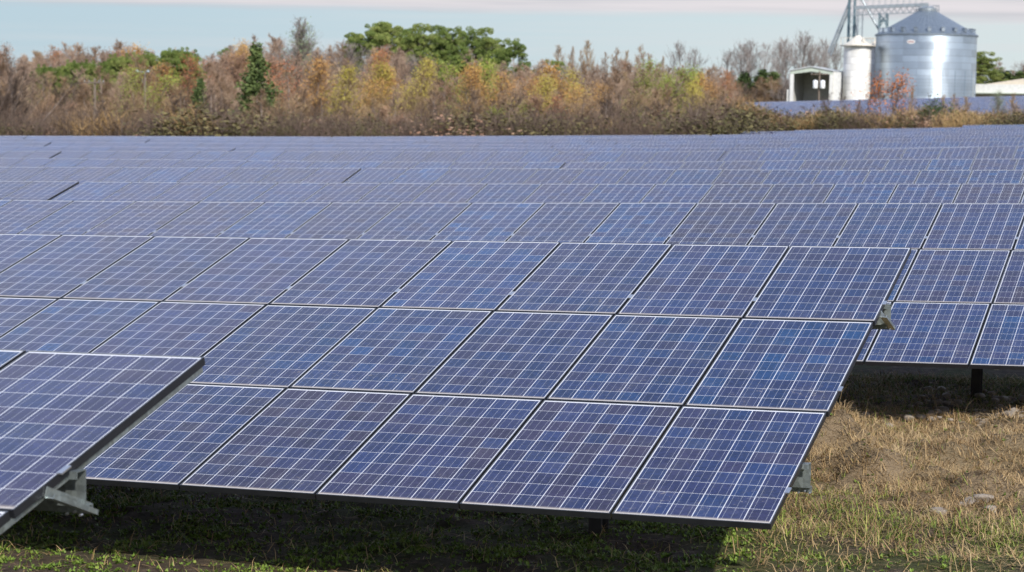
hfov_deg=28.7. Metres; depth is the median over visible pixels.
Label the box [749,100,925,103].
solar table
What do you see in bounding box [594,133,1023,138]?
solar table
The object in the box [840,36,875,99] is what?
grain bin
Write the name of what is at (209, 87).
tree
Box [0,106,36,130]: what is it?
shrub
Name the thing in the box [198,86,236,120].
tree
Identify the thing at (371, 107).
tree
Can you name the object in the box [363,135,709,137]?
solar table
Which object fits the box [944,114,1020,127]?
shrub
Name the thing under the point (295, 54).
tree
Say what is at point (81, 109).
tree
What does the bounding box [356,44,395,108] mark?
tree
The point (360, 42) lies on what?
pine tree
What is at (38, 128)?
shrub
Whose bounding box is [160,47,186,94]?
pine tree
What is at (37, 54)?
tree
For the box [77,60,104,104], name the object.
pine tree
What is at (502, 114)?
shrub
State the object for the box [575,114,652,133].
shrub
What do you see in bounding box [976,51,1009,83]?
pine tree
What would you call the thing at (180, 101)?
tree
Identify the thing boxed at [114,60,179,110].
tree
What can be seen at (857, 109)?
tree
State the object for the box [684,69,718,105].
tree
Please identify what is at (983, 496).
stone
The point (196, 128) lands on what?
shrub
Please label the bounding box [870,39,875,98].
grain bin
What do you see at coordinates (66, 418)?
solar table
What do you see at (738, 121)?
shrub
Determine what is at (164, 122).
shrub
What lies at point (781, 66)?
tree
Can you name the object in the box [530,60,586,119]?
tree
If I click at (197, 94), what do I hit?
cedar tree
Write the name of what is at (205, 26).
sky
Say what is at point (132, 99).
tree
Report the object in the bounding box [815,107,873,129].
shrub
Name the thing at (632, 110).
tree
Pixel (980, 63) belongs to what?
pine tree
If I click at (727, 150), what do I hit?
solar table
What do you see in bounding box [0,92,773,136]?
thicket
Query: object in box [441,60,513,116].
tree
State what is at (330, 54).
tree
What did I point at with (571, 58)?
tree
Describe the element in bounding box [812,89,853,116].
tree
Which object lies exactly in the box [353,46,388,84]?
tree
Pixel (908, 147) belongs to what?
solar table
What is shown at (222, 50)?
pine tree
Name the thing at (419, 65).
tree
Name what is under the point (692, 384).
solar table
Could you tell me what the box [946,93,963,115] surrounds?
tree
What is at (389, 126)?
shrub
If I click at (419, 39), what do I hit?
pine tree
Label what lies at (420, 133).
shrub
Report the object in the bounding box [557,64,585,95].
tree
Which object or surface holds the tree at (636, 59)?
on the ground at (440, 560)
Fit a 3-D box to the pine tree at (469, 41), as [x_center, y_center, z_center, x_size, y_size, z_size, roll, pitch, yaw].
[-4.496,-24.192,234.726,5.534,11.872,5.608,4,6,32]
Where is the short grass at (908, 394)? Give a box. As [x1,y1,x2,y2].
[0,372,1023,571]
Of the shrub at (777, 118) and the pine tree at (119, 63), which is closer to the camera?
the shrub at (777, 118)
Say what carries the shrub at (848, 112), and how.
on the ground at (440, 560)
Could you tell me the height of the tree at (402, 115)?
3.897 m
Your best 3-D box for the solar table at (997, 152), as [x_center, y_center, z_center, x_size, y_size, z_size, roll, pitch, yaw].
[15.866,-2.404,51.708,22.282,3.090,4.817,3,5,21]
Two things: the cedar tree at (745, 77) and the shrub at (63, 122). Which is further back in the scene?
the cedar tree at (745, 77)
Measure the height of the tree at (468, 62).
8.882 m
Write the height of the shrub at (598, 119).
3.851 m
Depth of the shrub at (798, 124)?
140.99 m
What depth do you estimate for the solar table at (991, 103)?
185.05 m
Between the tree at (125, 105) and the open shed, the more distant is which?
the open shed
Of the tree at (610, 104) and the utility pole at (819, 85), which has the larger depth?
the utility pole at (819, 85)
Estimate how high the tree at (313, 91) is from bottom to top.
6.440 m
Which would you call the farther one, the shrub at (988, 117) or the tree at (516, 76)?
the tree at (516, 76)
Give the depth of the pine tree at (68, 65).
191.91 m
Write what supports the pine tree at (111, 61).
on the ground at (440, 560)
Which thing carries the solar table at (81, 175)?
on the ground at (440, 560)
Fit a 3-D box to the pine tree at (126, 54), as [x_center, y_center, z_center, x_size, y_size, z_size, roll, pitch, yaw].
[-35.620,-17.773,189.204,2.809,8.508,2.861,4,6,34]
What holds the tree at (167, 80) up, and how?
on the ground at (440, 560)
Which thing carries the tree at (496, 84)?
on the ground at (440, 560)
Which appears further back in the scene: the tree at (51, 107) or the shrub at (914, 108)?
the tree at (51, 107)
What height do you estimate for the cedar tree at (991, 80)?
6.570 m
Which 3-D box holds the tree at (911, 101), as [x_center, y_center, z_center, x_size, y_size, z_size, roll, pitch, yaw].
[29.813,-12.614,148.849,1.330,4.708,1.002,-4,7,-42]
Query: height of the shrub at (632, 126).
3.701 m
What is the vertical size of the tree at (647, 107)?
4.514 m
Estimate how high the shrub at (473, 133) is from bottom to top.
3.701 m
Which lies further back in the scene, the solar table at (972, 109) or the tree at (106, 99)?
the solar table at (972, 109)
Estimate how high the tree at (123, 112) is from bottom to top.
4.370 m
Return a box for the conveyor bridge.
[854,0,928,36]
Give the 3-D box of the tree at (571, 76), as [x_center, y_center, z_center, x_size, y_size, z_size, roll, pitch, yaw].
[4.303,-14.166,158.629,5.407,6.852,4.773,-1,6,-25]
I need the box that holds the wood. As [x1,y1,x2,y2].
[0,34,746,126]
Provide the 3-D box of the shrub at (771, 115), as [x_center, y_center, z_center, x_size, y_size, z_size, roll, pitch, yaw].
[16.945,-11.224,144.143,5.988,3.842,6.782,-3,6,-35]
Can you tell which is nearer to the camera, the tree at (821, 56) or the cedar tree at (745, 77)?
the cedar tree at (745, 77)
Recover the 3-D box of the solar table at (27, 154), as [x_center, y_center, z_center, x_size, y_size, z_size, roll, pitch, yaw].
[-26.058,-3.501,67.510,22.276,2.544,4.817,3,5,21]
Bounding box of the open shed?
[787,66,842,100]
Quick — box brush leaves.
[0,122,736,136]
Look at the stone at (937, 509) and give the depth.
15.48 m
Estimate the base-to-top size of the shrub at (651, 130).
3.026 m
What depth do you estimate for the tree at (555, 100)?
136.77 m
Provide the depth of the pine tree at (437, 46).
231.43 m
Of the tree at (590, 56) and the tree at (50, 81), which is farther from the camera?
the tree at (590, 56)
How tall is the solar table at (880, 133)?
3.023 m
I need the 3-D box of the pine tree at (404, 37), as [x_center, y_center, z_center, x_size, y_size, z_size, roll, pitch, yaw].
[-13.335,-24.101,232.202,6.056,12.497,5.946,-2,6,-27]
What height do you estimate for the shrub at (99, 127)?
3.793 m
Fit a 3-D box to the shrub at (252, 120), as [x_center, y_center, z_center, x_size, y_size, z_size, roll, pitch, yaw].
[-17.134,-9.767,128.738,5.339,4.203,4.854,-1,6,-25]
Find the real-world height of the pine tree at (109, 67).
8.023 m
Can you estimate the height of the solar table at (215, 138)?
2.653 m
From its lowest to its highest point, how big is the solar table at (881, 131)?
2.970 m
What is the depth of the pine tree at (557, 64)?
216.08 m
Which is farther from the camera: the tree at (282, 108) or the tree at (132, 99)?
the tree at (132, 99)
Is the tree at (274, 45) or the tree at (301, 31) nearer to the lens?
the tree at (301, 31)
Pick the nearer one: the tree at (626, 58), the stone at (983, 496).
the stone at (983, 496)
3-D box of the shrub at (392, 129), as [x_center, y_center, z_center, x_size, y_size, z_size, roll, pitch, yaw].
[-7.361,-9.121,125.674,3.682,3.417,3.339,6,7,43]
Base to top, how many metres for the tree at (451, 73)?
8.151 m
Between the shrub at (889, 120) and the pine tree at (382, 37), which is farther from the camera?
the pine tree at (382, 37)
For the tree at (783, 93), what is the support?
on the ground at (440, 560)
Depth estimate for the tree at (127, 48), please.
228.49 m
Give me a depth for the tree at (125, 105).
143.46 m
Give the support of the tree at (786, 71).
on the ground at (440, 560)
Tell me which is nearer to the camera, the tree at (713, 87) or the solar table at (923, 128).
the solar table at (923, 128)
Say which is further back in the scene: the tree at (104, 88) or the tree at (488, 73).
the tree at (104, 88)
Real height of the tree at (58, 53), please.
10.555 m
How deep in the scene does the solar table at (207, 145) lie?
80.15 m
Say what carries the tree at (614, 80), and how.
on the ground at (440, 560)
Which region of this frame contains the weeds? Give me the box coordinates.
[0,375,1023,571]
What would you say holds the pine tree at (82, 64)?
on the ground at (440, 560)
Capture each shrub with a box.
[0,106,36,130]
[0,122,61,135]
[1,112,52,135]
[1,122,71,135]
[15,113,74,135]
[20,107,109,135]
[50,109,97,134]
[58,107,143,135]
[92,111,138,135]
[121,97,275,135]
[136,122,174,135]
[140,105,207,135]
[156,98,220,135]
[190,115,243,135]
[214,104,289,132]
[216,114,304,136]
[223,103,330,136]
[248,115,340,136]
[273,116,333,136]
[282,118,333,136]
[313,105,356,136]
[319,110,403,136]
[330,113,409,134]
[356,121,432,134]
[377,114,416,135]
[380,112,424,135]
[390,115,478,135]
[412,108,525,135]
[414,107,519,135]
[416,105,542,135]
[448,102,552,135]
[448,107,542,130]
[456,101,537,128]
[469,103,595,135]
[480,105,602,135]
[510,118,573,135]
[521,117,608,135]
[541,103,608,130]
[571,106,624,134]
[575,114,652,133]
[587,108,664,134]
[600,102,685,134]
[643,100,798,135]
[648,100,750,134]
[648,118,700,134]
[682,93,777,129]
[695,103,771,129]
[695,105,773,131]
[711,92,759,111]
[712,96,780,130]
[720,96,776,118]
[727,105,790,127]
[749,104,807,127]
[759,109,820,130]
[761,110,793,126]
[780,111,808,130]
[782,116,812,129]
[792,112,818,129]
[793,106,863,125]
[793,111,870,128]
[796,104,870,129]
[797,107,828,119]
[811,106,873,129]
[814,108,871,129]
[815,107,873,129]
[820,109,869,127]
[831,106,874,119]
[843,113,881,128]
[844,110,893,128]
[849,110,912,128]
[852,110,923,128]
[861,113,911,128]
[870,114,933,128]
[883,104,935,124]
[884,104,932,120]
[892,101,940,118]
[892,113,922,126]
[903,109,954,124]
[908,109,969,127]
[909,111,953,127]
[914,113,973,127]
[916,89,964,120]
[920,106,984,124]
[929,113,966,127]
[934,104,984,127]
[939,110,1013,124]
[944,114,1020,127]
[957,107,1009,123]
[964,108,1009,119]
[971,115,992,124]
[985,105,1023,124]
[990,112,1023,124]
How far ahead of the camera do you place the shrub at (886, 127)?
139.84 m
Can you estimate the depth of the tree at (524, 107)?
130.45 m
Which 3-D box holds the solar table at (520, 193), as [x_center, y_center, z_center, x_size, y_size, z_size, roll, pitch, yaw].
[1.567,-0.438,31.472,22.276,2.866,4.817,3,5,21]
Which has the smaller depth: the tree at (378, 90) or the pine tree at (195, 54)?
the tree at (378, 90)
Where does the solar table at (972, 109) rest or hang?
on the ground at (440, 560)
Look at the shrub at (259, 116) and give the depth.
128.87 m
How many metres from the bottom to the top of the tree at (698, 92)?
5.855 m
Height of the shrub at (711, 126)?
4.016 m
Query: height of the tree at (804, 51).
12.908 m
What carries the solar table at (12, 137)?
on the ground at (440, 560)
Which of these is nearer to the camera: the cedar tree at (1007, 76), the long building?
the long building
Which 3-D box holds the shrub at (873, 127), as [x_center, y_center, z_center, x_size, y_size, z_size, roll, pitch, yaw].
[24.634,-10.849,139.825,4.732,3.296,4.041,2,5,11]
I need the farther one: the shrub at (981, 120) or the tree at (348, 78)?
the tree at (348, 78)
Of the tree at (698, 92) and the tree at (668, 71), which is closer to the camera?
the tree at (698, 92)
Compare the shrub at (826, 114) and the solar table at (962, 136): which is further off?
the shrub at (826, 114)
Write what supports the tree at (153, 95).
on the ground at (440, 560)
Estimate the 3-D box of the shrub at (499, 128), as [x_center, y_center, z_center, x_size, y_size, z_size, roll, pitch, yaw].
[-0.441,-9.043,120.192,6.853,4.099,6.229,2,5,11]
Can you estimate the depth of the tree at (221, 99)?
174.01 m
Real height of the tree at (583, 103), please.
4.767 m
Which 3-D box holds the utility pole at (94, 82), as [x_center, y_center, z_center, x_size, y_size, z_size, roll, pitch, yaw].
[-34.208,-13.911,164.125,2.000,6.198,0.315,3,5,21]
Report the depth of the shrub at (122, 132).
128.34 m
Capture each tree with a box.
[0,50,58,75]
[0,53,81,127]
[0,67,23,117]
[0,74,26,114]
[0,81,18,110]
[0,94,61,126]
[5,74,90,124]
[6,76,36,121]
[10,95,45,119]
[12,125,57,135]
[13,54,31,71]
[20,65,47,116]
[27,69,48,101]
[28,50,50,65]
[29,90,55,126]
[32,71,58,112]
[34,76,85,114]
[35,64,50,98]
[36,64,63,97]
[43,94,64,125]
[46,66,71,109]
[51,47,63,67]
[53,42,96,72]
[54,50,91,65]
[55,100,81,117]
[58,66,105,107]
[61,103,101,127]
[62,59,79,100]
[62,60,88,99]
[68,78,99,115]
[70,59,93,100]
[73,65,126,116]
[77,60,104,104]
[81,45,101,65]
[87,71,146,111]
[88,94,123,121]
[90,100,167,129]
[93,59,113,96]
[94,43,123,113]
[96,72,139,118]
[97,59,120,92]
[106,54,119,101]
[107,54,131,94]
[109,65,172,113]
[110,60,184,119]
[111,45,143,71]
[112,100,135,126]
[113,53,183,123]
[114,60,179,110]
[116,88,157,127]
[117,53,144,77]
[120,42,153,70]
[123,52,149,94]
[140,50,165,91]
[147,67,220,109]
[151,47,173,111]
[151,84,187,118]
[154,62,183,114]
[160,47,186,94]
[160,90,200,118]
[165,47,195,95]
[166,52,206,117]
[179,49,206,85]
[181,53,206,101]
[189,77,209,116]
[191,77,232,119]
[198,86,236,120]
[200,55,229,89]
[205,47,247,96]
[209,71,238,122]
[209,84,237,115]
[210,49,237,103]
[217,48,231,71]
[219,43,315,81]
[222,80,269,120]
[227,39,251,95]
[229,41,282,123]
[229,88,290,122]
[243,54,309,119]
[257,96,295,122]
[263,34,284,83]
[271,75,314,114]
[272,16,323,85]
[276,43,337,85]
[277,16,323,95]
[282,87,316,119]
[286,54,337,121]
[288,93,312,124]
[293,73,336,122]
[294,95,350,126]
[301,69,357,123]
[301,70,372,115]
[318,61,374,126]
[319,44,359,92]
[322,42,370,95]
[324,67,368,126]
[328,32,369,69]
[331,101,359,125]
[347,59,405,122]
[349,22,394,76]
[352,97,384,124]
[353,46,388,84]
[354,77,400,124]
[355,44,396,77]
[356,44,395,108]
[356,76,397,122]
[358,21,427,67]
[367,27,415,56]
[368,103,395,126]
[369,97,412,127]
[373,65,406,116]
[382,83,403,121]
[384,113,410,134]
[386,47,414,108]
[388,77,437,125]
[388,106,413,128]
[389,53,444,120]
[392,48,411,107]
[394,38,429,74]
[400,23,443,75]
[400,26,436,37]
[405,58,450,99]
[406,54,423,86]
[408,69,448,117]
[409,73,493,117]
[411,96,433,123]
[413,55,434,90]
[414,90,457,122]
[424,89,513,126]
[425,25,445,62]
[431,36,457,77]
[433,26,472,82]
[435,50,509,111]
[438,45,473,109]
[438,74,465,117]
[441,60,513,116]
[444,88,491,117]
[446,60,495,119]
[447,29,493,64]
[449,66,528,118]
[454,49,479,78]
[454,88,526,118]
[456,31,471,53]
[465,27,510,75]
[480,74,536,110]
[484,102,534,121]
[491,38,519,77]
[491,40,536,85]
[492,93,519,119]
[494,60,510,92]
[501,73,529,116]
[503,65,522,98]
[506,70,562,116]
[507,64,537,113]
[511,59,557,92]
[512,92,555,124]
[512,100,534,120]
[514,73,552,114]
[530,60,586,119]
[534,72,565,114]
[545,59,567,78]
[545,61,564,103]
[545,66,593,112]
[545,90,566,119]
[553,44,565,64]
[554,70,572,104]
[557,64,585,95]
[559,103,571,117]
[562,80,614,121]
[565,47,580,72]
[568,93,597,122]
[571,100,603,122]
[574,49,590,83]
[578,70,594,92]
[582,40,597,84]
[584,90,608,116]
[586,76,672,119]
[589,88,653,123]
[597,94,676,123]
[598,100,669,122]
[599,52,612,81]
[600,46,627,84]
[600,70,628,108]
[601,81,628,116]
[606,85,650,120]
[617,70,663,113]
[618,71,631,97]
[618,83,648,116]
[619,52,698,118]
[621,50,631,78]
[631,43,651,76]
[641,88,689,120]
[646,53,663,88]
[649,97,709,125]
[650,64,661,102]
[651,66,705,119]
[651,84,683,119]
[657,64,672,90]
[660,58,672,77]
[664,40,690,79]
[667,90,728,121]
[671,81,687,114]
[680,74,711,116]
[683,46,710,77]
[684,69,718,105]
[685,90,726,125]
[693,78,722,105]
[701,64,743,94]
[711,49,739,84]
[713,86,734,106]
[715,67,748,107]
[724,41,757,78]
[725,79,744,103]
[731,42,779,79]
[731,82,769,101]
[734,38,769,76]
[734,47,766,77]
[734,71,755,97]
[740,81,786,101]
[742,78,765,97]
[747,68,769,101]
[749,77,777,101]
[755,76,786,101]
[760,79,789,101]
[766,37,808,82]
[766,70,786,101]
[767,41,794,78]
[770,78,785,100]
[773,42,805,81]
[781,33,825,72]
[790,29,827,67]
[800,92,833,116]
[801,45,842,70]
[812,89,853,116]
[813,36,838,67]
[822,43,843,69]
[848,67,916,118]
[854,99,867,117]
[907,85,917,112]
[939,94,947,112]
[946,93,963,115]
[960,96,971,113]
[975,56,994,93]
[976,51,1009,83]
[985,72,1003,83]
[987,87,1008,114]
[994,62,1005,75]
[995,70,1014,82]
[1004,92,1023,114]
[1009,70,1023,79]
[1010,60,1023,75]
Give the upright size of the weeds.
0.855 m
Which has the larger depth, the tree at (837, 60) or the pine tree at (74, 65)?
the tree at (837, 60)
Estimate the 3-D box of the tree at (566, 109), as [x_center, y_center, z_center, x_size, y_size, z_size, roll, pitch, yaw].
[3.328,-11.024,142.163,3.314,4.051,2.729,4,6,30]
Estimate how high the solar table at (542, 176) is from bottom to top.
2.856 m
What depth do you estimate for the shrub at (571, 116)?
123.63 m
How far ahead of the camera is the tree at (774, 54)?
306.37 m
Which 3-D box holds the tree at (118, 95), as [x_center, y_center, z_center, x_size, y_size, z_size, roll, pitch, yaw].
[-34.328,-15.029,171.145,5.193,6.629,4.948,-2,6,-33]
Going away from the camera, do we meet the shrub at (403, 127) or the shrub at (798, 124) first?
the shrub at (403, 127)
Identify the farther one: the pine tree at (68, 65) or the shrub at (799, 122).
the pine tree at (68, 65)
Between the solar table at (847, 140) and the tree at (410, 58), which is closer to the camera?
the solar table at (847, 140)
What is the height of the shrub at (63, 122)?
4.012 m
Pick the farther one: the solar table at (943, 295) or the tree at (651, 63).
the tree at (651, 63)
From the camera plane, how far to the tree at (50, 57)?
227.58 m
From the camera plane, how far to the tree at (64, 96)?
167.63 m
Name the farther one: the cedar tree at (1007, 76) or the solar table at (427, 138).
the cedar tree at (1007, 76)
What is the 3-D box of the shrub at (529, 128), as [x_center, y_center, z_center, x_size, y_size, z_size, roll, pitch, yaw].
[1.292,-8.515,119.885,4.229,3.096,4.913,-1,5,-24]
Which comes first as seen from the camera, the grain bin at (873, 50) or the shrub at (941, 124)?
the shrub at (941, 124)
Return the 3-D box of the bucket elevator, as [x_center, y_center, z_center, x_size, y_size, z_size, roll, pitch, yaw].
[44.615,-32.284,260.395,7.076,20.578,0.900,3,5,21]
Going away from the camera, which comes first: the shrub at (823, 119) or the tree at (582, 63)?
the shrub at (823, 119)
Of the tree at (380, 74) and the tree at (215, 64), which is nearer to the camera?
the tree at (380, 74)
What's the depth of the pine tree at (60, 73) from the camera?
191.83 m
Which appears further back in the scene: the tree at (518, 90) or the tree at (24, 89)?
the tree at (518, 90)
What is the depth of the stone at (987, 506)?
15.61 m
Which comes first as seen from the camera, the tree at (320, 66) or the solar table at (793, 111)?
the tree at (320, 66)
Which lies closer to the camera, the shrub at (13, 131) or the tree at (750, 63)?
the shrub at (13, 131)
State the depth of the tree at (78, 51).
222.27 m
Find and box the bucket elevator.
[828,0,877,55]
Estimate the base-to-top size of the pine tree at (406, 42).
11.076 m
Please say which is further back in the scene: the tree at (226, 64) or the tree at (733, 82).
the tree at (226, 64)
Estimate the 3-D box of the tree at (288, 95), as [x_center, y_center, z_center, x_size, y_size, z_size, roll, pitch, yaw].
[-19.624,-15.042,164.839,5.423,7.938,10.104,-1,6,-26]
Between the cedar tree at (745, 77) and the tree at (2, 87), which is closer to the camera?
the tree at (2, 87)
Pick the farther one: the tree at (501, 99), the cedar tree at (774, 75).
the cedar tree at (774, 75)
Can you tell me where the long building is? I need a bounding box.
[975,78,1023,96]
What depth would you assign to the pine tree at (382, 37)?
226.37 m
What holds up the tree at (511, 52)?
on the ground at (440, 560)
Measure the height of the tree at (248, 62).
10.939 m
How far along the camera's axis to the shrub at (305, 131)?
126.17 m
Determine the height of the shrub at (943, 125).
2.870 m
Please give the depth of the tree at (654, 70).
198.46 m
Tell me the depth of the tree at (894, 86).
149.01 m
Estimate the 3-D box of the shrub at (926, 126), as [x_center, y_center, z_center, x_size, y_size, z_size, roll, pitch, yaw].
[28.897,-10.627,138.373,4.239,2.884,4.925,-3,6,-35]
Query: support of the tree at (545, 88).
on the ground at (440, 560)
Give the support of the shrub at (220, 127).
on the ground at (440, 560)
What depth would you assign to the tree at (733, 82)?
194.35 m
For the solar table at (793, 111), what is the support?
on the ground at (440, 560)
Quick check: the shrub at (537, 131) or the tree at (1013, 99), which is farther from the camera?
the tree at (1013, 99)
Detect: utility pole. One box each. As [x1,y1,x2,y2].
[83,78,104,118]
[136,70,149,117]
[811,71,827,100]
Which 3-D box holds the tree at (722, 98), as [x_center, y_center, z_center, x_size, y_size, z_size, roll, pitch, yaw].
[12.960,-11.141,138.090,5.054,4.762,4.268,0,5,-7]
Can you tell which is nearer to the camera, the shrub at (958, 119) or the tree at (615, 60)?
the shrub at (958, 119)
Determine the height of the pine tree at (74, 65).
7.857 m
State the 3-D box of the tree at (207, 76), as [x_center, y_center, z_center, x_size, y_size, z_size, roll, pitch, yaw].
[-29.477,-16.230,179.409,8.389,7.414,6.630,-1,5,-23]
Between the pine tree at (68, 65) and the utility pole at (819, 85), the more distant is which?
the utility pole at (819, 85)
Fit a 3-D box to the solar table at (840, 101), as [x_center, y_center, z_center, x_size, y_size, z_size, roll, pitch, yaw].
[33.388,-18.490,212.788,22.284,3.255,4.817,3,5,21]
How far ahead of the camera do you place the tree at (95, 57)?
221.60 m
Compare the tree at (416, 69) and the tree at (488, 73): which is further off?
the tree at (416, 69)
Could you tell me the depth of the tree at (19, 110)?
156.98 m
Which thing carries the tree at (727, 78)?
on the ground at (440, 560)
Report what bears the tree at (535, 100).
on the ground at (440, 560)
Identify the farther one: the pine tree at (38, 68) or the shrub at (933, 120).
the pine tree at (38, 68)
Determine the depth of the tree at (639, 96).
130.53 m
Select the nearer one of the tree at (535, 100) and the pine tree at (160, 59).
the tree at (535, 100)
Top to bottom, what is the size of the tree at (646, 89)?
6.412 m
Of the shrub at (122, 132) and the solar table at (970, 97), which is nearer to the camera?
the shrub at (122, 132)
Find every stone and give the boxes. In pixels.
[929,507,946,513]
[964,496,974,504]
[973,494,993,502]
[983,505,996,512]
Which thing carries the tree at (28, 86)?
on the ground at (440, 560)
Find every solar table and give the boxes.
[0,136,200,138]
[0,137,25,138]
[0,139,149,145]
[0,142,50,145]
[0,146,235,157]
[0,151,60,157]
[0,158,565,182]
[0,167,360,199]
[0,181,78,199]
[0,200,1023,397]
[0,234,910,534]
[0,349,205,534]
[26,137,425,142]
[48,142,552,150]
[54,151,724,168]
[55,182,1023,293]
[86,136,276,137]
[148,139,616,147]
[202,137,591,140]
[235,148,853,160]
[348,168,1023,197]
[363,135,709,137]
[427,136,896,144]
[554,141,1023,148]
[564,159,1023,170]
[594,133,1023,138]
[617,137,1023,144]
[712,131,1023,135]
[722,146,1023,169]
[730,98,934,103]
[742,128,1023,133]
[745,103,962,108]
[746,98,929,102]
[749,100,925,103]
[754,101,938,105]
[768,106,948,116]
[794,126,1023,130]
[802,107,1022,114]
[841,109,1023,116]
[858,146,1017,157]
[899,135,1023,138]
[930,97,1023,101]
[935,96,1009,99]
[939,96,1023,98]
[944,99,1023,104]
[957,104,1023,107]
[963,125,1023,126]
[969,101,1023,104]
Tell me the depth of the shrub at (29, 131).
130.59 m
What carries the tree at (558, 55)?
on the ground at (440, 560)
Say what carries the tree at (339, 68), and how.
on the ground at (440, 560)
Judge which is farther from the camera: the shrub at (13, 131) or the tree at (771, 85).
the tree at (771, 85)
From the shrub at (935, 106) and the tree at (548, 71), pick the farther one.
the tree at (548, 71)
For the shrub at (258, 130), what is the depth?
123.88 m
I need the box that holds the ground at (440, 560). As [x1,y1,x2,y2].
[0,108,1023,571]
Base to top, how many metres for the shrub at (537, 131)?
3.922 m
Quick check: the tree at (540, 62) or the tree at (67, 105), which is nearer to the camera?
the tree at (67, 105)
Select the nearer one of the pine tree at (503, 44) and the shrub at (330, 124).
the shrub at (330, 124)
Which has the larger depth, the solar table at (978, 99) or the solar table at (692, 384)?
the solar table at (978, 99)
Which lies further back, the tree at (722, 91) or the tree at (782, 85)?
the tree at (782, 85)
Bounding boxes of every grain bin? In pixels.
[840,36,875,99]
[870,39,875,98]
[874,5,978,98]
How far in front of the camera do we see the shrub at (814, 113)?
144.64 m
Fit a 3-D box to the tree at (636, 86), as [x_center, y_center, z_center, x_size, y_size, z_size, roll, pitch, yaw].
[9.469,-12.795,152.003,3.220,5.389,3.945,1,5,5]
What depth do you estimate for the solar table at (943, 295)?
24.05 m
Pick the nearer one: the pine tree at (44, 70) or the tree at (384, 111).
the tree at (384, 111)
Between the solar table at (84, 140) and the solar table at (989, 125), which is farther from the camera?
the solar table at (989, 125)
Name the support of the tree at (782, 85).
on the ground at (440, 560)
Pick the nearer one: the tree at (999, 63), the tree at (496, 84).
the tree at (496, 84)
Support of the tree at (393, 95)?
on the ground at (440, 560)
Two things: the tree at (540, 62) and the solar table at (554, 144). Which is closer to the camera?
the solar table at (554, 144)
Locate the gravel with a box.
[886,386,1023,427]
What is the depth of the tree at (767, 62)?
289.41 m
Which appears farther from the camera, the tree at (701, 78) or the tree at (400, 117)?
the tree at (701, 78)
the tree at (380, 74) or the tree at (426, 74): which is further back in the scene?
the tree at (380, 74)
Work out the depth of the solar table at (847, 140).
80.28 m
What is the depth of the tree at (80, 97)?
186.24 m
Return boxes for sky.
[0,0,1023,87]
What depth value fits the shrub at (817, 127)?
140.55 m
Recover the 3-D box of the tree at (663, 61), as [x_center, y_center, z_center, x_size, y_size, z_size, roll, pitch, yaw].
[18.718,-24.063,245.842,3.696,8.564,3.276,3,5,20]
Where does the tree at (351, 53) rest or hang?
on the ground at (440, 560)
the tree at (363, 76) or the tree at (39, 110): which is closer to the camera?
the tree at (39, 110)
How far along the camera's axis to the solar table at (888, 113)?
162.18 m
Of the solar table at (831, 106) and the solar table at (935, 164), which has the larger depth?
the solar table at (831, 106)
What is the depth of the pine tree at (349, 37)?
234.90 m
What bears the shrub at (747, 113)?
on the ground at (440, 560)
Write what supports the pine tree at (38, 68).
on the ground at (440, 560)
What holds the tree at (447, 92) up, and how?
on the ground at (440, 560)
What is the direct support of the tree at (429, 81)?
on the ground at (440, 560)
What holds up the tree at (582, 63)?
on the ground at (440, 560)
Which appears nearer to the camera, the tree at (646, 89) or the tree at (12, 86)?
the tree at (646, 89)
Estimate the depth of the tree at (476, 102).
138.37 m
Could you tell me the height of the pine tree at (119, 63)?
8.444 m
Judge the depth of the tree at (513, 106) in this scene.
137.52 m
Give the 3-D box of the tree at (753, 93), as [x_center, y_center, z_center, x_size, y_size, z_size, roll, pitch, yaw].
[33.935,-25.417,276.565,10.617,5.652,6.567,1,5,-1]
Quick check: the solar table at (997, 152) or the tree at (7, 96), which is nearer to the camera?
the solar table at (997, 152)
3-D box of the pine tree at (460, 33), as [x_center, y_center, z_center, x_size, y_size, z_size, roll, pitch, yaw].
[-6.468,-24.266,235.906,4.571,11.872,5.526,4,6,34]
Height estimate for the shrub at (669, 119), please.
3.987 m
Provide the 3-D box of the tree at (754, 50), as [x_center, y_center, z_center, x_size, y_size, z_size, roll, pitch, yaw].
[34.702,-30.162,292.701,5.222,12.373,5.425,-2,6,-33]
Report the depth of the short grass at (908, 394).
15.13 m
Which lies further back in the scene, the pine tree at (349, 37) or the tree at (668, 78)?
the pine tree at (349, 37)
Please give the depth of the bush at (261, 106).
136.62 m
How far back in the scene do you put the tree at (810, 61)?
294.07 m
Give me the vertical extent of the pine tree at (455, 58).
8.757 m
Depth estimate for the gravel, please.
21.00 m
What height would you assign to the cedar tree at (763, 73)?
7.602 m
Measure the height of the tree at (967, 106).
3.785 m
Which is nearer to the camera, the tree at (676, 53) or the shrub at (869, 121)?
the shrub at (869, 121)
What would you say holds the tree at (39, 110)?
on the ground at (440, 560)
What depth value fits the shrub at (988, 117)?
139.09 m
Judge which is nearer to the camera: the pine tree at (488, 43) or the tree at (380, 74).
the tree at (380, 74)
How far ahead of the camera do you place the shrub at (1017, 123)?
135.78 m
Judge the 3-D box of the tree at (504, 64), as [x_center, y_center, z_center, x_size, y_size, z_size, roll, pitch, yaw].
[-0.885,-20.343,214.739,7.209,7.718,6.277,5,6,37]

